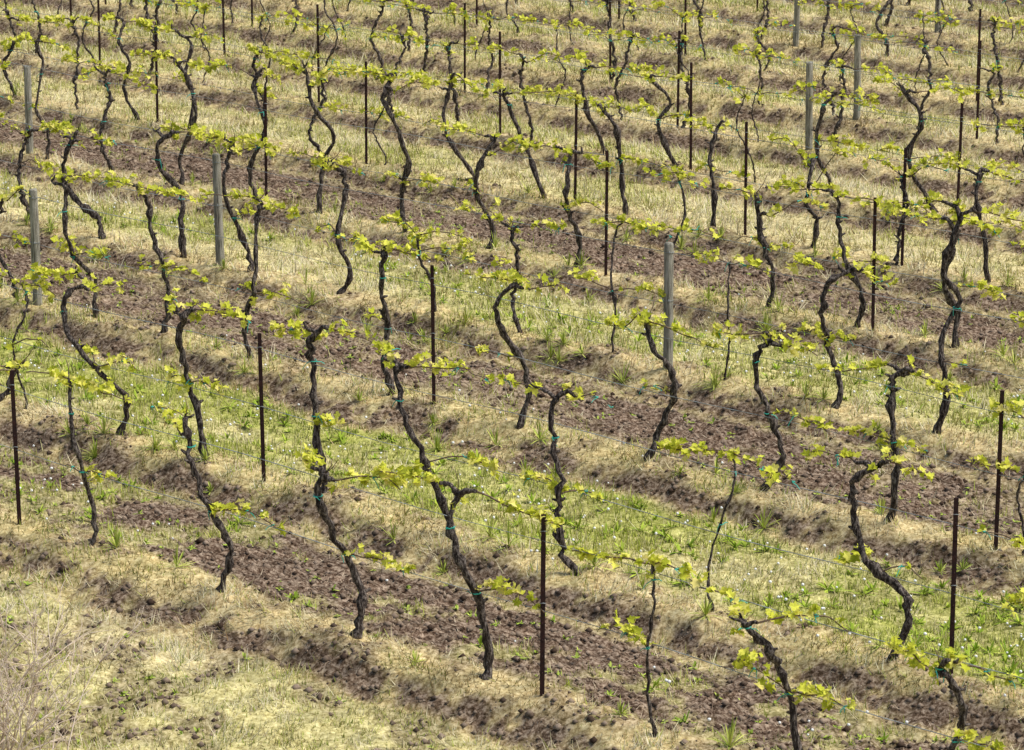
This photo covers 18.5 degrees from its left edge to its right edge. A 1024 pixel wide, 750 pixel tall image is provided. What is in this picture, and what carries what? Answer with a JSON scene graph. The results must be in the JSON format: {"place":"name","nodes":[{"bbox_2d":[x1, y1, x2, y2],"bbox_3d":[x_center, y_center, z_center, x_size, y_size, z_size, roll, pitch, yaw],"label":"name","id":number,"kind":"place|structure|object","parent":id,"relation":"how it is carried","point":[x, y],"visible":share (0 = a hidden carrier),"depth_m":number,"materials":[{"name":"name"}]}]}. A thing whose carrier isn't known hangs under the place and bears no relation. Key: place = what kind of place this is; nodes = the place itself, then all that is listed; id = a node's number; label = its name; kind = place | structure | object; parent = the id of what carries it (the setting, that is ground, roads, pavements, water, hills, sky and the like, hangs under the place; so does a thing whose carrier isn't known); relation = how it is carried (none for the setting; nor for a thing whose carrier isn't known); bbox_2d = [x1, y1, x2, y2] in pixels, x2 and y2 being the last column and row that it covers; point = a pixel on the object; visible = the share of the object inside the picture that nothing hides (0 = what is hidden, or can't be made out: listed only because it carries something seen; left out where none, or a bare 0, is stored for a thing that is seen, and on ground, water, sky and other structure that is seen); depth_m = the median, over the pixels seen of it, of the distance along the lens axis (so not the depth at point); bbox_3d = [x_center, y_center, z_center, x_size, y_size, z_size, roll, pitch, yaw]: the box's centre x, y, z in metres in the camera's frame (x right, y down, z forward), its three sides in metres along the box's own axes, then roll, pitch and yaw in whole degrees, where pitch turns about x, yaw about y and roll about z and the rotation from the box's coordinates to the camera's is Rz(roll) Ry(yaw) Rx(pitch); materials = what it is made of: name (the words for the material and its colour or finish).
{"place":"outdoors","nodes":[
{"label":"outdoors","id":0,"kind":"place"},
{"bbox_2d":[0,14,1021,230],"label":"trellis wire","id":1,"kind":"object","parent":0,"point":[523,101],"visible":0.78,"depth_m":49.12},
{"bbox_2d":[0,0,1023,749],"bbox_3d":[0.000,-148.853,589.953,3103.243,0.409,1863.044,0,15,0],"label":"ground","id":2,"kind":"structure","parent":0,"point":[880,544],"depth_m":38.06,"materials":[{"name":"soil"}]},
{"bbox_2d":[9,369,21,524],"bbox_3d":[-5.254,0.852,33.363,0.066,1.870,0.058,0,15,0],"label":"steel vineyard post","id":3,"kind":"object","parent":2,"relation":"on","point":[15,444],"visible":0.98,"depth_m":33.33,"materials":[{"name":"metal"}]},
{"bbox_2d":[0,385,1023,749],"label":"trellis wire","id":4,"kind":"object","parent":3,"relation":"attached to","point":[514,533],"visible":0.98,"depth_m":28.50,"materials":[{"name":"metal"}]},
{"bbox_2d":[0,268,55,408],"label":"grapevine","id":5,"kind":"object","parent":2,"relation":"on","point":[41,281],"visible":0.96,"depth_m":37.51,"materials":[{"name":"green plant"}]},
{"bbox_2d":[0,6,55,95],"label":"grapevine","id":6,"kind":"object","parent":2,"relation":"on","point":[26,18],"visible":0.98,"depth_m":58.17,"materials":[{"name":"green plant"}]},
{"bbox_2d":[23,65,32,153],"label":"wooden vineyard post","id":7,"kind":"object","parent":2,"relation":"on","point":[28,94],"visible":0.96,"depth_m":52.96,"materials":[{"name":"grey wood"}]},
{"bbox_2d":[28,188,42,305],"bbox_3d":[-6.484,-1.666,42.884,0.131,1.772,0.132,14,21,42],"label":"wooden vineyard post","id":8,"kind":"object","parent":2,"relation":"on","point":[34,227],"visible":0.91,"depth_m":42.78,"materials":[{"name":"grey wood"}]},
{"bbox_2d":[5,28,70,158],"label":"grapevine","id":9,"kind":"object","parent":2,"relation":"on","point":[35,105],"visible":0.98,"depth_m":52.59,"materials":[{"name":"green plant"}]},
{"bbox_2d":[0,111,75,218],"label":"grapevine","id":10,"kind":"object","parent":2,"relation":"on","point":[28,135],"visible":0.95,"depth_m":47.95,"materials":[{"name":"green plant"}]},
{"bbox_2d":[41,159,110,317],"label":"grapevine","id":11,"kind":"object","parent":2,"relation":"on","point":[68,242],"visible":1,"depth_m":41.95,"materials":[{"name":"green plant"}]},
{"bbox_2d":[39,10,115,108],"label":"grapevine","id":12,"kind":"object","parent":2,"relation":"on","point":[67,57],"visible":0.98,"depth_m":57.17,"materials":[{"name":"green plant"}]},
{"bbox_2d":[26,352,131,545],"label":"grapevine","id":13,"kind":"object","parent":2,"relation":"on","point":[79,381],"visible":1,"depth_m":32.45,"materials":[{"name":"green plant"}]},
{"bbox_2d":[0,571,159,749],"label":"dry weed clump","id":14,"kind":"object","parent":2,"relation":"on","point":[3,723],"visible":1,"depth_m":27.42,"materials":[{"name":"plant"}]},
{"bbox_2d":[41,112,122,238],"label":"grapevine","id":15,"kind":"object","parent":2,"relation":"on","point":[74,197],"visible":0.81,"depth_m":46.91,"materials":[{"name":"green plant"}]},
{"bbox_2d":[27,262,139,434],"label":"grapevine","id":16,"kind":"object","parent":2,"relation":"on","point":[82,350],"visible":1,"depth_m":36.45,"materials":[{"name":"green plant"}]},
{"bbox_2d":[78,63,157,169],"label":"grapevine","id":17,"kind":"object","parent":2,"relation":"on","point":[110,101],"visible":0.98,"depth_m":51.57,"materials":[{"name":"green plant"}]},
{"bbox_2d":[101,3,159,119],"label":"grapevine","id":18,"kind":"object","parent":2,"relation":"on","point":[111,16],"visible":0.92,"depth_m":55.92,"materials":[{"name":"green plant"}]},
{"bbox_2d":[99,170,207,332],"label":"grapevine","id":19,"kind":"object","parent":2,"relation":"on","point":[167,192],"visible":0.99,"depth_m":41.03,"materials":[{"name":"green plant"}]},
{"bbox_2d":[130,48,211,184],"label":"grapevine","id":20,"kind":"object","parent":2,"relation":"on","point":[199,63],"visible":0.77,"depth_m":50.35,"materials":[{"name":"green plant"}]},
{"bbox_2d":[136,19,223,129],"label":"grapevine","id":21,"kind":"object","parent":2,"relation":"on","point":[163,27],"visible":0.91,"depth_m":55.05,"materials":[{"name":"green plant"}]},
{"bbox_2d":[152,122,227,257],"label":"grapevine","id":22,"kind":"object","parent":2,"relation":"on","point":[168,177],"visible":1,"depth_m":45.50,"materials":[{"name":"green plant"}]},
{"bbox_2d":[158,287,252,460],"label":"grapevine","id":23,"kind":"object","parent":2,"relation":"on","point":[186,380],"visible":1,"depth_m":35.41,"materials":[{"name":"green plant"}]},
{"bbox_2d":[150,398,285,592],"bbox_3d":[-3.013,1.239,31.175,1.964,2.058,0.430,13,20,40],"label":"grapevine","id":24,"kind":"object","parent":2,"relation":"on","point":[186,433],"visible":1,"depth_m":31.16,"materials":[{"name":"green plant"}]},
{"bbox_2d":[212,153,224,266],"bbox_3d":[-4.204,-2.296,45.111,0.158,1.768,0.142,0,15,0],"label":"wooden vineyard post","id":25,"kind":"object","parent":2,"relation":"on","point":[218,215],"visible":0.99,"depth_m":45.05,"materials":[{"name":"grey wood"}]},
{"bbox_2d":[195,124,275,271],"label":"grapevine","id":26,"kind":"object","parent":2,"relation":"on","point":[231,147],"visible":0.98,"depth_m":44.51,"materials":[{"name":"green plant"}]},
{"bbox_2d":[205,55,282,198],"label":"grapevine","id":27,"kind":"object","parent":2,"relation":"on","point":[268,72],"visible":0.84,"depth_m":49.24,"materials":[{"name":"green plant"}]},
{"bbox_2d":[197,184,300,358],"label":"grapevine","id":28,"kind":"object","parent":2,"relation":"on","point":[252,298],"visible":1,"depth_m":39.85,"materials":[{"name":"green plant"}]},
{"bbox_2d":[257,332,265,481],"bbox_3d":[-2.776,0.441,34.936,0.065,1.870,0.058,0,15,0],"label":"steel vineyard post","id":29,"kind":"object","parent":2,"relation":"on","point":[260,371],"visible":0.97,"depth_m":34.90,"materials":[{"name":"metal"}]},
{"bbox_2d":[280,59,350,157],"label":"grapevine","id":30,"kind":"object","parent":2,"relation":"on","point":[325,104],"visible":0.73,"depth_m":52.88,"materials":[{"name":"green plant"}]},
{"bbox_2d":[280,49,352,213],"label":"grapevine","id":31,"kind":"object","parent":2,"relation":"on","point":[323,73],"visible":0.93,"depth_m":48.08,"materials":[{"name":"green plant"}]},
{"bbox_2d":[268,318,389,493],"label":"grapevine","id":32,"kind":"object","parent":2,"relation":"on","point":[319,333],"visible":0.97,"depth_m":34.19,"materials":[{"name":"green plant"}]},
{"bbox_2d":[303,150,364,294],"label":"grapevine","id":33,"kind":"object","parent":2,"relation":"on","point":[329,165],"visible":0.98,"depth_m":43.38,"materials":[{"name":"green plant"}]},
{"bbox_2d":[294,443,415,638],"bbox_3d":[-1.524,1.665,29.910,1.533,1.900,0.504,10,18,34],"label":"grapevine","id":34,"kind":"object","parent":2,"relation":"on","point":[311,460],"visible":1,"depth_m":29.80,"materials":[{"name":"green plant"}]},
{"bbox_2d":[335,229,445,395],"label":"grapevine","id":35,"kind":"object","parent":2,"relation":"on","point":[386,247],"visible":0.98,"depth_m":38.23,"materials":[{"name":"green plant"}]},
{"bbox_2d":[360,65,425,164],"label":"grapevine","id":36,"kind":"object","parent":2,"relation":"on","point":[382,78],"visible":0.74,"depth_m":51.80,"materials":[{"name":"green plant"}]},
{"bbox_2d":[342,63,444,232],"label":"grapevine","id":37,"kind":"object","parent":2,"relation":"on","point":[360,71],"visible":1,"depth_m":46.92,"materials":[{"name":"green plant"}]},
{"bbox_2d":[379,210,475,311],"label":"grapevine","id":38,"kind":"object","parent":2,"relation":"on","point":[413,235],"visible":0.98,"depth_m":42.15,"materials":[{"name":"green plant"}]},
{"bbox_2d":[376,342,499,531],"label":"grapevine","id":39,"kind":"object","parent":2,"relation":"on","point":[397,366],"visible":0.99,"depth_m":32.80,"materials":[{"name":"green plant"}]},
{"bbox_2d":[409,60,490,180],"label":"grapevine","id":40,"kind":"object","parent":2,"relation":"on","point":[475,89],"visible":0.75,"depth_m":50.90,"materials":[{"name":"green plant"}]},
{"bbox_2d":[436,30,492,122],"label":"grapevine","id":41,"kind":"object","parent":2,"relation":"on","point":[447,48],"visible":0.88,"depth_m":55.20,"materials":[{"name":"green plant"}]},
{"bbox_2d":[373,460,564,680],"bbox_3d":[-0.482,1.825,28.914,2.395,2.146,0.430,12,19,38],"label":"grapevine","id":42,"kind":"object","parent":2,"relation":"on","point":[409,473],"visible":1,"depth_m":28.67,"materials":[{"name":"green plant"}]},
{"bbox_2d":[439,121,527,248],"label":"grapevine","id":43,"kind":"object","parent":2,"relation":"on","point":[476,193],"visible":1,"depth_m":45.91,"materials":[{"name":"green plant"}]},
{"bbox_2d":[445,2,534,94],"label":"grapevine","id":44,"kind":"object","parent":2,"relation":"on","point":[452,6],"visible":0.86,"depth_m":58.25,"materials":[{"name":"green plant"}]},
{"bbox_2d":[453,196,566,333],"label":"grapevine","id":45,"kind":"object","parent":2,"relation":"on","point":[513,229],"visible":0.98,"depth_m":41.13,"materials":[{"name":"green plant"}]},
{"bbox_2d":[0,82,1022,749],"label":"tall grass tufts","id":46,"kind":"object","parent":2,"relation":"on","point":[540,430],"visible":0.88,"depth_m":38.33,"materials":[{"name":"plant"}]},
{"bbox_2d":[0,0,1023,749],"bbox_3d":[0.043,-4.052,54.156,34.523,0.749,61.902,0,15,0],"label":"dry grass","id":47,"kind":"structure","parent":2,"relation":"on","point":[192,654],"depth_m":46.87,"materials":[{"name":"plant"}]},
{"bbox_2d":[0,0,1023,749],"bbox_3d":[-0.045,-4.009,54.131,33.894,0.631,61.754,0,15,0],"label":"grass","id":48,"kind":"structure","parent":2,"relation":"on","point":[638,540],"depth_m":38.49,"materials":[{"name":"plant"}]},
{"bbox_2d":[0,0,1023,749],"bbox_3d":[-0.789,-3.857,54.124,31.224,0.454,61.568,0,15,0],"label":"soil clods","id":49,"kind":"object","parent":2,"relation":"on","point":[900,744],"visible":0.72,"depth_m":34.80,"materials":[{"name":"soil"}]},
{"bbox_2d":[0,206,1023,743],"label":"dandelion plants","id":50,"kind":"object","parent":2,"relation":"on","point":[692,544],"visible":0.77,"depth_m":34.49,"materials":[{"name":"green plant"}]},
{"bbox_2d":[0,119,1023,749],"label":"weeds","id":51,"kind":"object","parent":2,"relation":"on","point":[898,305],"visible":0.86,"depth_m":33.26,"materials":[{"name":"green plant"}]},
{"bbox_2d":[0,176,1023,745],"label":"dandelion seedheads","id":52,"kind":"object","parent":2,"relation":"on","point":[548,464],"visible":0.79,"depth_m":35.67,"materials":[{"name":"white plant"}]},
{"bbox_2d":[2,0,1023,749],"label":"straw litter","id":53,"kind":"object","parent":2,"relation":"on","point":[574,468],"visible":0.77,"depth_m":35.18,"materials":[{"name":"plant"}]},
{"bbox_2d":[464,254,572,429],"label":"grapevine","id":54,"kind":"object","parent":2,"relation":"on","point":[516,277],"visible":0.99,"depth_m":36.88,"materials":[{"name":"green plant"}]},
{"bbox_2d":[492,44,570,140],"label":"grapevine","id":55,"kind":"object","parent":2,"relation":"on","point":[537,87],"visible":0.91,"depth_m":54.06,"materials":[{"name":"green plant"}]},
{"bbox_2d":[491,77,581,198],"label":"grapevine","id":56,"kind":"object","parent":2,"relation":"on","point":[498,84],"visible":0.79,"depth_m":49.49,"materials":[{"name":"green plant"}]},
{"bbox_2d":[540,514,546,695],"bbox_3d":[0.280,2.146,28.398,0.062,1.870,0.058,0,15,0],"label":"steel vineyard post","id":57,"kind":"object","parent":2,"relation":"on","point":[543,531],"visible":0.98,"depth_m":28.37,"materials":[{"name":"metal"}]},
{"bbox_2d":[496,372,613,575],"bbox_3d":[0.371,1.013,31.959,0.381,2.111,1.613,-13,20,-39],"label":"grapevine","id":58,"kind":"object","parent":2,"relation":"on","point":[557,489],"visible":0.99,"depth_m":31.70,"materials":[{"name":"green plant"}]},
{"bbox_2d":[504,138,615,266],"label":"grapevine","id":59,"kind":"object","parent":2,"relation":"on","point":[566,161],"visible":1,"depth_m":44.73,"materials":[{"name":"green plant"}]},
{"bbox_2d":[568,48,654,154],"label":"grapevine","id":60,"kind":"object","parent":2,"relation":"on","point":[580,55],"visible":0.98,"depth_m":52.87,"materials":[{"name":"green plant"}]},
{"bbox_2d":[574,95,665,214],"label":"grapevine","id":61,"kind":"object","parent":2,"relation":"on","point":[617,136],"visible":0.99,"depth_m":48.36,"materials":[{"name":"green plant"}]},
{"bbox_2d":[567,214,674,351],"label":"grapevine","id":62,"kind":"object","parent":2,"relation":"on","point":[640,226],"visible":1,"depth_m":40.02,"materials":[{"name":"green plant"}]},
{"bbox_2d":[588,27,662,120],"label":"grapevine","id":63,"kind":"object","parent":2,"relation":"on","point":[622,33],"visible":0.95,"depth_m":56.02,"materials":[{"name":"green plant"}]},
{"bbox_2d":[565,545,708,737],"bbox_3d":[1.057,2.312,27.657,0.325,1.808,1.613,-14,20,-41],"label":"grapevine","id":64,"kind":"object","parent":2,"relation":"on","point":[658,562],"visible":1,"depth_m":27.46,"materials":[{"name":"green plant"}]},
{"bbox_2d":[603,294,723,461],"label":"grapevine","id":65,"kind":"object","parent":2,"relation":"on","point":[644,315],"visible":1,"depth_m":35.52,"materials":[{"name":"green plant"}]},
{"bbox_2d":[625,64,706,166],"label":"grapevine","id":66,"kind":"object","parent":2,"relation":"on","point":[649,78],"visible":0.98,"depth_m":51.92,"materials":[{"name":"green plant"}]},
{"bbox_2d":[663,242,673,368],"bbox_3d":[1.964,-0.799,39.580,0.138,1.768,0.142,0,15,0],"label":"wooden vineyard post","id":67,"kind":"object","parent":2,"relation":"on","point":[668,300],"visible":0.94,"depth_m":39.50,"materials":[{"name":"grey wood"}]},
{"bbox_2d":[638,163,721,285],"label":"grapevine","id":68,"kind":"object","parent":2,"relation":"on","point":[682,175],"visible":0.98,"depth_m":43.59,"materials":[{"name":"green plant"}]},
{"bbox_2d":[683,117,750,226],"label":"grapevine","id":69,"kind":"object","parent":2,"relation":"on","point":[714,195],"visible":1,"depth_m":47.31,"materials":[{"name":"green plant"}]},
{"bbox_2d":[684,247,770,380],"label":"grapevine","id":70,"kind":"object","parent":2,"relation":"on","point":[756,263],"visible":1,"depth_m":38.83,"materials":[{"name":"green plant"}]},
{"bbox_2d":[656,436,799,611],"bbox_3d":[2.087,1.526,30.573,1.818,1.770,0.328,14,20,41],"label":"grapevine","id":71,"kind":"object","parent":2,"relation":"on","point":[673,445],"visible":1,"depth_m":30.51,"materials":[{"name":"green plant"}]},
{"bbox_2d":[726,42,794,141],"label":"grapevine","id":72,"kind":"object","parent":2,"relation":"on","point":[739,46],"visible":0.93,"depth_m":53.96,"materials":[{"name":"green plant"}]},
{"bbox_2d":[711,320,834,490],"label":"grapevine","id":73,"kind":"object","parent":2,"relation":"on","point":[770,341],"visible":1,"depth_m":34.41,"materials":[{"name":"green plant"}]},
{"bbox_2d":[719,174,828,307],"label":"grapevine","id":74,"kind":"object","parent":2,"relation":"on","point":[760,237],"visible":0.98,"depth_m":42.53,"materials":[{"name":"green plant"}]},
{"bbox_2d":[699,586,856,749],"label":"grapevine","id":75,"kind":"object","parent":2,"relation":"on","point":[739,608],"visible":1,"depth_m":26.35,"materials":[{"name":"green plant"}]},
{"bbox_2d":[805,61,812,149],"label":"wooden vineyard post","id":76,"kind":"object","parent":2,"relation":"on","point":[809,108],"visible":0.94,"depth_m":53.34,"materials":[{"name":"grey wood"}]},
{"bbox_2d":[767,133,857,248],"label":"grapevine","id":77,"kind":"object","parent":2,"relation":"on","point":[808,163],"visible":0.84,"depth_m":46.05,"materials":[{"name":"green plant"}]},
{"bbox_2d":[767,174,892,327],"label":"grapevine","id":78,"kind":"object","parent":2,"relation":"on","point":[842,252],"visible":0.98,"depth_m":41.55,"materials":[{"name":"green plant"}]},
{"bbox_2d":[789,79,879,191],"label":"grapevine","id":79,"kind":"object","parent":2,"relation":"on","point":[848,142],"visible":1,"depth_m":49.62,"materials":[{"name":"green plant"}]},
{"bbox_2d":[778,251,907,408],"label":"grapevine","id":80,"kind":"object","parent":2,"relation":"on","point":[828,338],"visible":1,"depth_m":37.80,"materials":[{"name":"green plant"}]},
{"bbox_2d":[799,51,892,155],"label":"grapevine","id":81,"kind":"object","parent":2,"relation":"on","point":[847,104],"visible":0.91,"depth_m":52.89,"materials":[{"name":"green plant"}]},
{"bbox_2d":[820,18,887,115],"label":"grapevine","id":82,"kind":"object","parent":2,"relation":"on","point":[827,63],"visible":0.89,"depth_m":56.33,"materials":[{"name":"green plant"}]},
{"bbox_2d":[853,34,860,119],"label":"wooden vineyard post","id":83,"kind":"object","parent":2,"relation":"on","point":[857,65],"visible":0.85,"depth_m":56.05,"materials":[{"name":"grey wood"}]},
{"bbox_2d":[801,439,951,660],"bbox_3d":[3.303,1.645,29.274,0.443,2.117,1.674,-12,19,-38],"label":"grapevine","id":84,"kind":"object","parent":2,"relation":"on","point":[862,551],"visible":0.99,"depth_m":29.19,"materials":[{"name":"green plant"}]},
{"bbox_2d":[814,354,971,521],"bbox_3d":[4.042,0.677,33.486,1.951,1.864,0.360,14,20,41],"label":"grapevine","id":85,"kind":"object","parent":2,"relation":"on","point":[890,407],"visible":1,"depth_m":33.35,"materials":[{"name":"green plant"}]},
{"bbox_2d":[860,149,948,265],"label":"grapevine","id":86,"kind":"object","parent":2,"relation":"on","point":[910,173],"visible":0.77,"depth_m":45.05,"materials":[{"name":"green plant"}]},
{"bbox_2d":[870,31,962,129],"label":"grapevine","id":87,"kind":"object","parent":2,"relation":"on","point":[928,58],"visible":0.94,"depth_m":55.14,"materials":[{"name":"green plant"}]},
{"bbox_2d":[872,74,969,212],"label":"grapevine","id":88,"kind":"object","parent":2,"relation":"on","point":[909,98],"visible":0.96,"depth_m":48.37,"materials":[{"name":"green plant"}]},
{"bbox_2d":[880,206,1005,347],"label":"grapevine","id":89,"kind":"object","parent":2,"relation":"on","point":[951,301],"visible":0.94,"depth_m":40.41,"materials":[{"name":"green plant"}]},
{"bbox_2d":[884,635,1017,749],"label":"grapevine","id":90,"kind":"object","parent":2,"relation":"on","point":[919,661],"visible":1,"depth_m":25.36,"materials":[{"name":"green plant"}]},
{"bbox_2d":[948,497,958,673],"bbox_3d":[4.030,2.013,28.802,0.063,1.870,0.058,0,15,0],"label":"steel vineyard post","id":91,"kind":"object","parent":2,"relation":"on","point":[954,570],"visible":0.88,"depth_m":28.74,"materials":[{"name":"metal"}]},
{"bbox_2d":[891,189,1023,434],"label":"grapevine","id":92,"kind":"object","parent":2,"relation":"on","point":[948,250],"visible":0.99,"depth_m":36.54,"materials":[{"name":"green plant"}]},
{"bbox_2d":[918,154,1023,282],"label":"grapevine","id":93,"kind":"object","parent":2,"relation":"on","point":[979,173],"visible":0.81,"depth_m":43.95,"materials":[{"name":"green plant"}]},
{"bbox_2d":[958,396,1023,555],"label":"grapevine","id":94,"kind":"object","parent":2,"relation":"on","point":[999,409],"visible":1,"depth_m":32.41,"materials":[{"name":"green plant"}]},
{"bbox_2d":[971,118,1023,173],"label":"grapevine","id":95,"kind":"object","parent":2,"relation":"on","point":[1010,122],"visible":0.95,"depth_m":47.58,"materials":[{"name":"green plant"}]},
{"bbox_2d":[993,390,1004,549],"bbox_3d":[5.019,1.061,32.533,0.052,1.870,0.057,-9,17,-29],"label":"steel vineyard post","id":96,"kind":"object","parent":2,"relation":"on","point":[998,478],"visible":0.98,"depth_m":32.52,"materials":[{"name":"metal"}]},
{"bbox_2d":[0,283,1023,614],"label":"trellis wire","id":97,"kind":"object","parent":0,"point":[532,479],"visible":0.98,"depth_m":31.76,"materials":[{"name":"metal"}]},
{"bbox_2d":[0,118,1023,378],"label":"trellis wire","id":98,"kind":"object","parent":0,"point":[562,232],"visible":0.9,"depth_m":40.42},
{"bbox_2d":[0,61,1023,297],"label":"trellis wire","id":99,"kind":"object","parent":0,"point":[534,159],"visible":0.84,"depth_m":45.34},
{"bbox_2d":[0,0,1023,172],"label":"trellis wire","id":100,"kind":"object","parent":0,"point":[575,61],"visible":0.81,"depth_m":53.37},
{"bbox_2d":[1,188,1023,480],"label":"trellis wire","id":101,"kind":"object","parent":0,"point":[537,362],"visible":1,"depth_m":36.57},
{"bbox_2d":[152,0,1021,133],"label":"trellis wire","id":102,"kind":"object","parent":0,"point":[673,81],"visible":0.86,"depth_m":55.01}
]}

